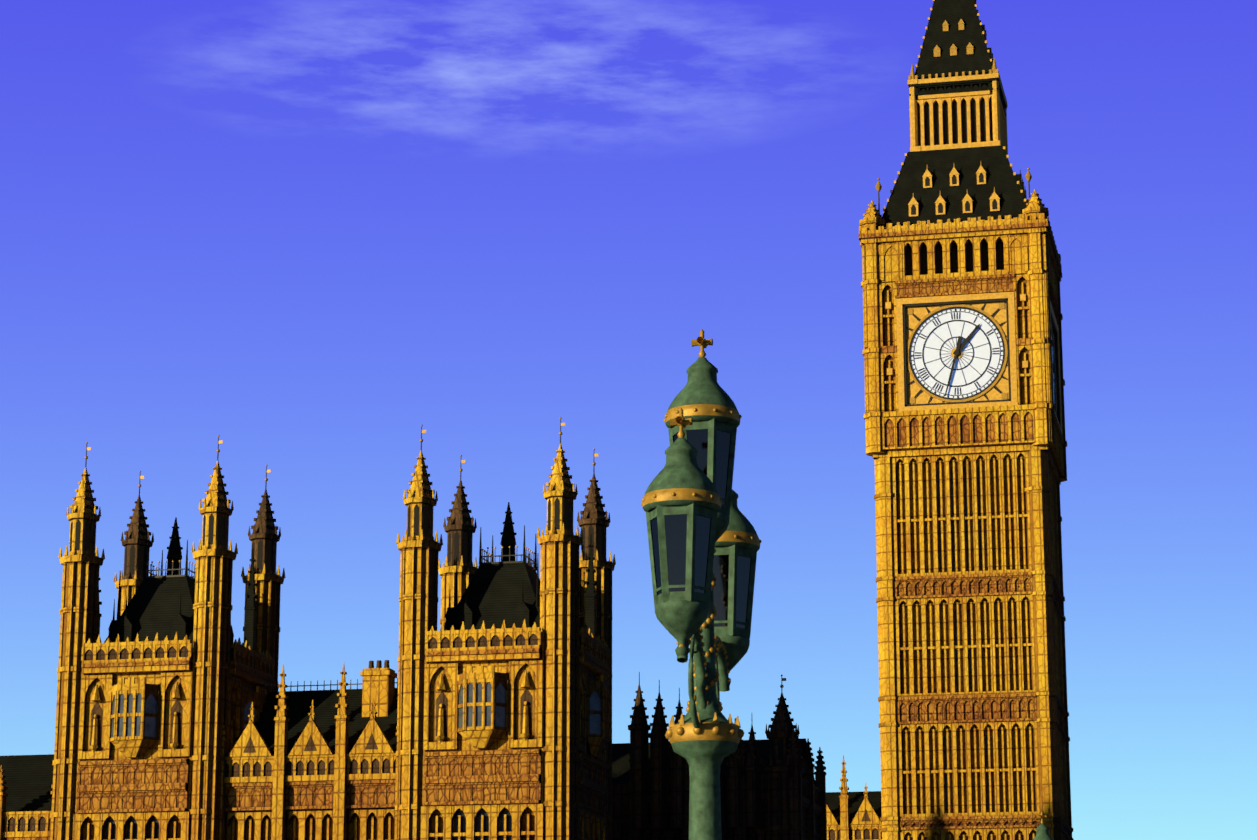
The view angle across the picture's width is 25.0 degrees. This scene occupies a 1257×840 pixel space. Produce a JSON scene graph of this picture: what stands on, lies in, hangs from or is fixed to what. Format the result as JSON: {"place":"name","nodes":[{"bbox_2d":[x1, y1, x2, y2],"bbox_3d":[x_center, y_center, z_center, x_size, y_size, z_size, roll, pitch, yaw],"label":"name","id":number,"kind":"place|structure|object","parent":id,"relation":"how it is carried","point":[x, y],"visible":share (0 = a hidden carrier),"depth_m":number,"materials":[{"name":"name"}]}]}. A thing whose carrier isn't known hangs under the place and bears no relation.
{"place":"outdoors","nodes":[
{"label":"outdoors","id":0,"kind":"place"},
{"bbox_2d":[0,417,881,839],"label":"palace of westminster","id":1,"kind":"structure","parent":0,"point":[180,715],"depth_m":154.65,"materials":[{"name":"stone"}]},
{"bbox_2d":[0,0,1256,839],"label":"sky","id":2,"kind":"structure","parent":0,"point":[306,236],"materials":[{"name":"blue"}]},
{"bbox_3d":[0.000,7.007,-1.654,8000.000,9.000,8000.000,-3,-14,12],"label":"ground","id":3,"kind":"structure","parent":0,"visible":0},
{"bbox_2d":[858,0,1073,839],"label":"clock tower","id":4,"kind":"structure","parent":3,"relation":"on","point":[964,418],"depth_m":204.41,"materials":[{"name":"stone"}]},
{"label":"westminster bridge","id":5,"kind":"object","parent":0,"visible":0},
{"bbox_2d":[641,329,761,839],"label":"bridge lamp","id":6,"kind":"object","parent":5,"relation":"on","point":[704,541],"visible":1,"depth_m":14.37,"materials":[{"name":"green metal"}]},
{"bbox_2d":[1033,812,1052,839],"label":"bridge lamp","id":7,"kind":"object","parent":5,"relation":"on","point":[1042,831],"visible":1,"depth_m":35.68,"materials":[{"name":"green metal"}]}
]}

